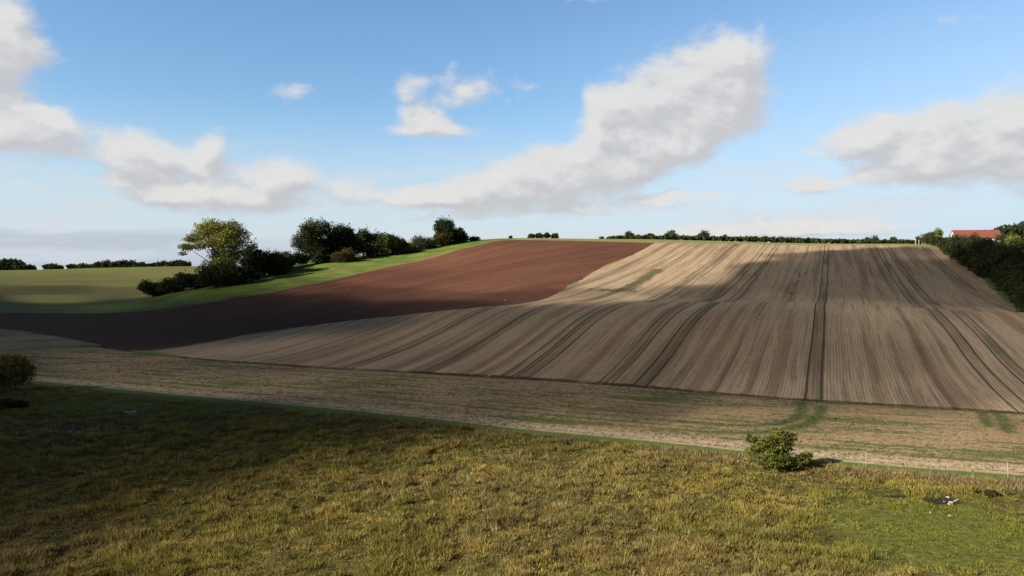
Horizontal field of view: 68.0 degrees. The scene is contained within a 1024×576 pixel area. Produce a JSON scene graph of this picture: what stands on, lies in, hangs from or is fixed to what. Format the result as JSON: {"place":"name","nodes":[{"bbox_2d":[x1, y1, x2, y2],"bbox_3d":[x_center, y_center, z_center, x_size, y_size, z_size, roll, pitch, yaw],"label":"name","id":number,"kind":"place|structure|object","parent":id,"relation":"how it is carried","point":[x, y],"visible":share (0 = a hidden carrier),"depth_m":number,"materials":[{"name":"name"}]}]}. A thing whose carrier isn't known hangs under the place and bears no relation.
{"place":"outdoors","nodes":[
{"label":"outdoors","id":0,"kind":"place"},
{"bbox_2d":[0,240,652,350],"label":"ploughed field","id":1,"kind":"structure","parent":0,"point":[498,273],"depth_m":217.96,"materials":[{"name":"soil"}]},
{"bbox_2d":[0,329,1023,479],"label":"headland","id":2,"kind":"structure","parent":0,"point":[13,338],"depth_m":87.12,"materials":[{"name":"beige soil"}]},
{"bbox_2d":[0,342,1023,474],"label":"stubble straw","id":3,"kind":"object","parent":2,"relation":"on","point":[772,414],"visible":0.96,"depth_m":83.98,"materials":[{"name":"beige plant"}]},
{"bbox_2d":[0,381,1023,575],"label":"meadow","id":4,"kind":"structure","parent":0,"point":[914,557],"depth_m":51.31,"materials":[{"name":"green plant"}]},
{"bbox_2d":[0,397,18,408],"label":"weed clump","id":5,"kind":"object","parent":4,"relation":"on","point":[9,403],"visible":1,"depth_m":85.20,"materials":[{"name":"green plant"}]},
{"bbox_2d":[0,352,37,391],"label":"bush","id":6,"kind":"object","parent":4,"relation":"on","point":[20,370],"visible":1,"depth_m":97.02,"materials":[{"name":"green plant"}]},
{"bbox_2d":[16,399,28,407],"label":"weed clump","id":7,"kind":"object","parent":4,"relation":"on","point":[22,403],"visible":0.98,"depth_m":86.14,"materials":[{"name":"green plant"}]},
{"bbox_2d":[399,418,1023,492],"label":"tall dry grass","id":8,"kind":"structure","parent":4,"relation":"on","point":[947,476],"depth_m":59.67,"materials":[{"name":"beige plant"}]},
{"bbox_2d":[744,427,813,469],"bbox_3d":[21.303,12.843,59.915,5.502,3.433,3.354,0,2,-12],"label":"bush","id":9,"kind":"object","parent":4,"relation":"on","point":[777,444],"visible":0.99,"depth_m":59.71,"materials":[{"name":"green plant"}]},
{"bbox_2d":[933,500,947,502],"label":"puddle","id":10,"kind":"object","parent":4,"relation":"on","point":[939,501],"visible":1,"depth_m":52.09,"materials":[{"name":"grey liquid"}]},
{"bbox_2d":[971,487,980,493],"bbox_3d":[32.737,14.272,53.674,0.743,0.379,0.783,1,2,35],"label":"weed clump","id":11,"kind":"object","parent":4,"relation":"on","point":[976,490],"visible":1,"depth_m":53.48,"materials":[{"name":"green plant"}]},
{"bbox_2d":[983,489,998,496],"bbox_3d":[33.283,14.209,52.793,1.035,0.487,1.016,0,2,0],"label":"weed clump","id":12,"kind":"object","parent":4,"relation":"on","point":[992,493],"visible":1,"depth_m":52.58,"materials":[{"name":"green plant"}]},
{"bbox_2d":[0,238,1023,411],"bbox_3d":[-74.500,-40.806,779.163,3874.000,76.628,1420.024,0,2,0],"label":"pasture","id":13,"kind":"structure","parent":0,"point":[96,290],"depth_m":318.65,"materials":[{"name":"green plant"}]},
{"bbox_2d":[0,258,14,269],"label":"tree","id":14,"kind":"object","parent":13,"relation":"on","point":[5,265],"visible":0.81,"depth_m":736.18,"materials":[{"name":"green plant"}]},
{"bbox_2d":[10,258,24,269],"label":"tree","id":15,"kind":"object","parent":13,"relation":"on","point":[16,263],"visible":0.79,"depth_m":735.52,"materials":[{"name":"green plant"}]},
{"bbox_2d":[16,263,36,269],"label":"tree","id":16,"kind":"object","parent":13,"relation":"on","point":[25,266],"visible":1,"depth_m":735.90,"materials":[{"name":"green plant"}]},
{"bbox_2d":[49,264,63,268],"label":"tree","id":17,"kind":"object","parent":13,"relation":"on","point":[58,267],"visible":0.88,"depth_m":732.14,"materials":[{"name":"green plant"}]},
{"bbox_2d":[65,264,76,268],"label":"tree","id":18,"kind":"object","parent":13,"relation":"on","point":[69,266],"visible":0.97,"depth_m":756.97,"materials":[{"name":"green plant"}]},
{"bbox_2d":[74,262,86,268],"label":"tree","id":19,"kind":"object","parent":13,"relation":"on","point":[80,265],"visible":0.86,"depth_m":755.82,"materials":[{"name":"green plant"}]},
{"bbox_2d":[83,264,94,267],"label":"tree","id":20,"kind":"object","parent":13,"relation":"on","point":[89,266],"visible":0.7,"depth_m":756.00,"materials":[{"name":"green plant"}]},
{"bbox_2d":[93,261,101,267],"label":"tree","id":21,"kind":"object","parent":13,"relation":"on","point":[97,264],"visible":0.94,"depth_m":742.01,"materials":[{"name":"green plant"}]},
{"bbox_2d":[99,259,110,267],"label":"tree","id":22,"kind":"object","parent":13,"relation":"on","point":[104,263],"visible":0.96,"depth_m":742.39,"materials":[{"name":"green plant"}]},
{"bbox_2d":[108,260,118,267],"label":"tree","id":23,"kind":"object","parent":13,"relation":"on","point":[112,264],"visible":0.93,"depth_m":740.85,"materials":[{"name":"green plant"}]},
{"bbox_2d":[117,259,126,266],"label":"tree","id":24,"kind":"object","parent":13,"relation":"on","point":[120,263],"visible":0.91,"depth_m":741.74,"materials":[{"name":"green plant"}]},
{"bbox_2d":[124,259,136,266],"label":"tree","id":25,"kind":"object","parent":13,"relation":"on","point":[129,263],"visible":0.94,"depth_m":743.04,"materials":[{"name":"green plant"}]},
{"bbox_2d":[132,262,145,266],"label":"tree","id":26,"kind":"object","parent":13,"relation":"on","point":[137,264],"visible":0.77,"depth_m":741.73,"materials":[{"name":"green plant"}]},
{"bbox_2d":[141,263,152,266],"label":"tree","id":27,"kind":"object","parent":13,"relation":"on","point":[146,265],"visible":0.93,"depth_m":743.08,"materials":[{"name":"green plant"}]},
{"bbox_2d":[136,279,167,296],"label":"shrub","id":28,"kind":"object","parent":13,"relation":"on","point":[144,286],"visible":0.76,"depth_m":282.09,"materials":[{"name":"green plant"}]},
{"bbox_2d":[155,260,165,266],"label":"tree","id":29,"kind":"object","parent":13,"relation":"on","point":[160,264],"visible":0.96,"depth_m":747.15,"materials":[{"name":"green plant"}]},
{"bbox_2d":[149,277,184,293],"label":"shrub","id":30,"kind":"object","parent":13,"relation":"on","point":[164,286],"visible":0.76,"depth_m":281.32,"materials":[{"name":"green plant"}]},
{"bbox_2d":[164,260,175,266],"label":"tree","id":31,"kind":"object","parent":13,"relation":"on","point":[169,263],"visible":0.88,"depth_m":747.00,"materials":[{"name":"green plant"}]},
{"bbox_2d":[173,259,182,265],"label":"tree","id":32,"kind":"object","parent":13,"relation":"on","point":[178,262],"visible":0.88,"depth_m":747.03,"materials":[{"name":"green plant"}]},
{"bbox_2d":[181,260,191,265],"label":"tree","id":33,"kind":"object","parent":13,"relation":"on","point":[185,263],"visible":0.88,"depth_m":746.52,"materials":[{"name":"green plant"}]},
{"bbox_2d":[169,269,206,289],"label":"shrub","id":34,"kind":"object","parent":13,"relation":"on","point":[183,280],"visible":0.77,"depth_m":278.07,"materials":[{"name":"green plant"}]},
{"bbox_2d":[177,218,253,270],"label":"tree","id":35,"kind":"object","parent":13,"relation":"on","point":[223,238],"visible":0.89,"depth_m":283.52,"materials":[{"name":"green plant"}]},
{"bbox_2d":[190,259,256,285],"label":"shrub","id":36,"kind":"object","parent":13,"relation":"on","point":[223,273],"visible":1,"depth_m":271.71,"materials":[{"name":"green plant"}]},
{"bbox_2d":[238,238,266,281],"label":"tree","id":37,"kind":"object","parent":13,"relation":"on","point":[251,260],"visible":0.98,"depth_m":279.30,"materials":[{"name":"green plant"}]},
{"bbox_2d":[260,250,291,275],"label":"shrub","id":38,"kind":"object","parent":13,"relation":"on","point":[275,260],"visible":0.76,"depth_m":292.31,"materials":[{"name":"green plant"}]},
{"bbox_2d":[262,248,293,273],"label":"shrub","id":39,"kind":"object","parent":13,"relation":"on","point":[287,259],"visible":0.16,"depth_m":298.88,"materials":[{"name":"green plant"}]},
{"bbox_2d":[276,251,295,260],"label":"shrub","id":40,"kind":"object","parent":13,"relation":"on","point":[285,253],"visible":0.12,"depth_m":308.05,"materials":[{"name":"green plant"}]},
{"bbox_2d":[279,252,296,268],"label":"shrub","id":41,"kind":"object","parent":13,"relation":"on","point":[292,257],"visible":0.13,"depth_m":308.43,"materials":[{"name":"green plant"}]},
{"bbox_2d":[292,251,309,265],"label":"shrub","id":42,"kind":"object","parent":13,"relation":"on","point":[303,259],"visible":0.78,"depth_m":315.47,"materials":[{"name":"green plant"}]},
{"bbox_2d":[290,215,339,262],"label":"tree","id":43,"kind":"object","parent":13,"relation":"on","point":[313,243],"visible":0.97,"depth_m":321.63,"materials":[{"name":"green plant"}]},
{"bbox_2d":[329,247,357,261],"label":"shrub","id":44,"kind":"object","parent":13,"relation":"on","point":[345,255],"visible":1,"depth_m":319.48,"materials":[{"name":"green plant"}]},
{"bbox_2d":[328,223,359,256],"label":"tree","id":45,"kind":"object","parent":13,"relation":"on","point":[344,235],"visible":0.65,"depth_m":329.52,"materials":[{"name":"green plant"}]},
{"bbox_2d":[352,224,376,256],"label":"tree","id":46,"kind":"object","parent":13,"relation":"on","point":[363,238],"visible":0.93,"depth_m":332.74,"materials":[{"name":"green plant"}]},
{"bbox_2d":[367,232,402,254],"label":"tree","id":47,"kind":"object","parent":13,"relation":"on","point":[387,243],"visible":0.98,"depth_m":334.08,"materials":[{"name":"green plant"}]},
{"bbox_2d":[398,238,410,252],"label":"shrub","id":48,"kind":"object","parent":13,"relation":"on","point":[403,240],"visible":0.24,"depth_m":339.71,"materials":[{"name":"green plant"}]},
{"bbox_2d":[398,241,419,252],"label":"shrub","id":49,"kind":"object","parent":13,"relation":"on","point":[411,248],"visible":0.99,"depth_m":337.85,"materials":[{"name":"green plant"}]},
{"bbox_2d":[409,233,441,248],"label":"shrub","id":50,"kind":"object","parent":13,"relation":"on","point":[420,242],"visible":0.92,"depth_m":346.42,"materials":[{"name":"green plant"}]},
{"bbox_2d":[433,232,449,245],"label":"shrub","id":51,"kind":"object","parent":13,"relation":"on","point":[443,237],"visible":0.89,"depth_m":351.51,"materials":[{"name":"green plant"}]},
{"bbox_2d":[432,215,458,244],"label":"tree","id":52,"kind":"object","parent":13,"relation":"on","point":[447,227],"visible":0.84,"depth_m":355.41,"materials":[{"name":"green plant"}]},
{"bbox_2d":[454,227,468,242],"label":"tree","id":53,"kind":"object","parent":13,"relation":"on","point":[461,234],"visible":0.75,"depth_m":358.41,"materials":[{"name":"green plant"}]},
{"bbox_2d":[468,235,480,240],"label":"shrub","id":54,"kind":"object","parent":13,"relation":"on","point":[473,238],"visible":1,"depth_m":362.53,"materials":[{"name":"green plant"}]},
{"bbox_2d":[527,233,535,237],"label":"tree","id":55,"kind":"object","parent":13,"relation":"on","point":[530,235],"visible":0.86,"depth_m":386.56,"materials":[{"name":"green plant"}]},
{"bbox_2d":[535,233,543,237],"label":"tree","id":56,"kind":"object","parent":13,"relation":"on","point":[538,235],"visible":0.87,"depth_m":387.38,"materials":[{"name":"green plant"}]},
{"bbox_2d":[543,232,551,237],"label":"tree","id":57,"kind":"object","parent":13,"relation":"on","point":[547,235],"visible":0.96,"depth_m":387.48,"materials":[{"name":"green plant"}]},
{"bbox_2d":[551,233,558,237],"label":"tree","id":58,"kind":"object","parent":13,"relation":"on","point":[554,235],"visible":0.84,"depth_m":388.43,"materials":[{"name":"green plant"}]},
{"bbox_2d":[624,231,634,235],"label":"tree","id":59,"kind":"object","parent":13,"relation":"on","point":[628,233],"visible":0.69,"depth_m":390.44,"materials":[{"name":"green plant"}]},
{"bbox_2d":[663,229,678,239],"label":"tree","id":60,"kind":"object","parent":13,"relation":"on","point":[670,232],"visible":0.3,"depth_m":395.19,"materials":[{"name":"green plant"}]},
{"bbox_2d":[699,229,709,235],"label":"tree","id":61,"kind":"object","parent":13,"relation":"on","point":[704,232],"visible":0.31,"depth_m":395.45,"materials":[{"name":"green plant"}]},
{"bbox_2d":[770,236,775,242],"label":"hedge tree","id":62,"kind":"object","parent":13,"relation":"on","point":[773,238],"visible":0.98,"depth_m":389.03,"materials":[{"name":"green plant"}]},
{"bbox_2d":[864,235,880,243],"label":"tree","id":63,"kind":"object","parent":13,"relation":"on","point":[876,237],"visible":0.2,"depth_m":399.36,"materials":[{"name":"green plant"}]},
{"bbox_2d":[919,233,926,243],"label":"shrub","id":64,"kind":"object","parent":13,"relation":"on","point":[922,239],"visible":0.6,"depth_m":381.00,"materials":[{"name":"green plant"}]},
{"bbox_2d":[924,236,933,244],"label":"woodland tree","id":65,"kind":"object","parent":13,"relation":"on","point":[926,238],"visible":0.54,"depth_m":373.55,"materials":[{"name":"green plant"}]},
{"bbox_2d":[925,231,934,243],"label":"tree","id":66,"kind":"object","parent":13,"relation":"on","point":[929,234],"visible":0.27,"depth_m":376.93,"materials":[{"name":"green plant"}]},
{"bbox_2d":[928,235,941,245],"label":"woodland tree","id":67,"kind":"object","parent":13,"relation":"on","point":[934,240],"visible":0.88,"depth_m":366.92,"materials":[{"name":"green plant"}]},
{"bbox_2d":[931,228,943,237],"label":"tree","id":68,"kind":"object","parent":13,"relation":"on","point":[939,232],"visible":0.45,"depth_m":381.94,"materials":[{"name":"green plant"}]},
{"bbox_2d":[938,238,953,250],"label":"woodland tree","id":69,"kind":"object","parent":13,"relation":"on","point":[941,244],"visible":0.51,"depth_m":349.46,"materials":[{"name":"green plant"}]},
{"bbox_2d":[942,238,960,255],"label":"woodland tree","id":70,"kind":"object","parent":13,"relation":"on","point":[949,247],"visible":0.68,"depth_m":334.31,"materials":[{"name":"green plant"}]},
{"bbox_2d":[948,236,962,241],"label":"woodland tree","id":71,"kind":"object","parent":13,"relation":"on","point":[955,239],"visible":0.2,"depth_m":354.70,"materials":[{"name":"green plant"}]},
{"bbox_2d":[948,246,966,259],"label":"woodland tree","id":72,"kind":"object","parent":13,"relation":"on","point":[957,253],"visible":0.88,"depth_m":319.51,"materials":[{"name":"green plant"}]},
{"bbox_2d":[960,242,970,248],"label":"woodland tree","id":73,"kind":"object","parent":13,"relation":"on","point":[963,245],"visible":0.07,"depth_m":338.16,"materials":[{"name":"green plant"}]},
{"bbox_2d":[956,251,975,265],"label":"woodland tree","id":74,"kind":"object","parent":13,"relation":"on","point":[964,259],"visible":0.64,"depth_m":301.60,"materials":[{"name":"green plant"}]},
{"bbox_2d":[958,233,979,245],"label":"woodland tree","id":75,"kind":"object","parent":13,"relation":"on","point":[964,240],"visible":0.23,"depth_m":344.30,"materials":[{"name":"green plant"}]},
{"bbox_2d":[967,232,981,238],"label":"tree","id":76,"kind":"object","parent":13,"relation":"on","point":[973,234],"visible":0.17,"depth_m":386.56,"materials":[{"name":"green plant"}]},
{"bbox_2d":[949,230,1002,240],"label":"house","id":77,"kind":"structure","parent":13,"relation":"on","point":[990,234],"depth_m":417.16,"materials":[{"name":"red tile"}]},
{"bbox_2d":[964,252,989,270],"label":"woodland tree","id":78,"kind":"object","parent":13,"relation":"on","point":[973,259],"visible":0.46,"depth_m":285.85,"materials":[{"name":"green plant"}]},
{"bbox_2d":[965,237,998,254],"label":"woodland tree","id":79,"kind":"object","parent":13,"relation":"on","point":[988,242],"visible":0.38,"depth_m":321.34,"materials":[{"name":"green plant"}]},
{"bbox_2d":[971,258,994,277],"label":"woodland tree","id":80,"kind":"object","parent":13,"relation":"on","point":[981,269],"visible":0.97,"depth_m":269.87,"materials":[{"name":"green plant"}]},
{"bbox_2d":[979,243,1011,254],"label":"woodland tree","id":81,"kind":"object","parent":13,"relation":"on","point":[997,247],"visible":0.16,"depth_m":298.65,"materials":[{"name":"green plant"}]},
{"bbox_2d":[994,234,1004,245],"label":"tree","id":82,"kind":"object","parent":13,"relation":"on","point":[1000,239],"visible":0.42,"depth_m":394.41,"materials":[{"name":"green plant"}]},
{"bbox_2d":[988,259,1013,285],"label":"woodland tree","id":83,"kind":"object","parent":13,"relation":"on","point":[1004,267],"visible":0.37,"depth_m":249.09,"materials":[{"name":"green plant"}]},
{"bbox_2d":[985,221,1023,242],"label":"trees","id":84,"kind":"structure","parent":13,"relation":"on","point":[1014,229],"depth_m":825.86,"materials":[{"name":"green plant"}]},
{"bbox_2d":[986,246,1023,273],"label":"woodland tree","id":85,"kind":"object","parent":13,"relation":"on","point":[1002,255],"visible":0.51,"depth_m":277.13,"materials":[{"name":"green plant"}]},
{"bbox_2d":[992,266,1022,290],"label":"woodland tree","id":86,"kind":"object","parent":13,"relation":"on","point":[1004,277],"visible":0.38,"depth_m":233.71,"materials":[{"name":"green plant"}]},
{"bbox_2d":[1003,244,1020,249],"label":"woodland tree","id":87,"kind":"object","parent":13,"relation":"on","point":[1011,246],"visible":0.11,"depth_m":327.07,"materials":[{"name":"green plant"}]},
{"bbox_2d":[1001,271,1023,295],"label":"woodland tree","id":88,"kind":"object","parent":13,"relation":"on","point":[1013,277],"visible":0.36,"depth_m":217.54,"materials":[{"name":"green plant"}]},
{"bbox_2d":[1004,234,1020,244],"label":"tree","id":89,"kind":"object","parent":13,"relation":"on","point":[1011,237],"visible":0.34,"depth_m":390.76,"materials":[{"name":"green plant"}]},
{"bbox_2d":[1006,284,1021,307],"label":"woodland tree","id":90,"kind":"object","parent":13,"relation":"on","point":[1011,301],"visible":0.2,"depth_m":191.24,"materials":[{"name":"green plant"}]},
{"bbox_2d":[1007,276,1023,297],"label":"woodland tree","id":91,"kind":"object","parent":13,"relation":"on","point":[1016,284],"visible":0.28,"depth_m":203.97,"materials":[{"name":"green plant"}]},
{"bbox_2d":[1008,237,1023,249],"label":"tree","id":92,"kind":"object","parent":13,"relation":"on","point":[1020,242],"visible":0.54,"depth_m":370.10,"materials":[{"name":"green plant"}]},
{"bbox_2d":[1010,284,1023,311],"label":"woodland tree","id":93,"kind":"object","parent":13,"relation":"on","point":[1019,294],"visible":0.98,"depth_m":178.88,"materials":[{"name":"green plant"}]},
{"bbox_2d":[0,0,1023,269],"label":"sky","id":94,"kind":"structure","parent":0,"point":[125,125],"materials":[{"name":"blue"}]},
{"bbox_2d":[157,242,1023,413],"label":"stubble field","id":95,"kind":"structure","parent":0,"point":[920,326],"depth_m":137.06,"materials":[{"name":"beige soil"}]}
]}

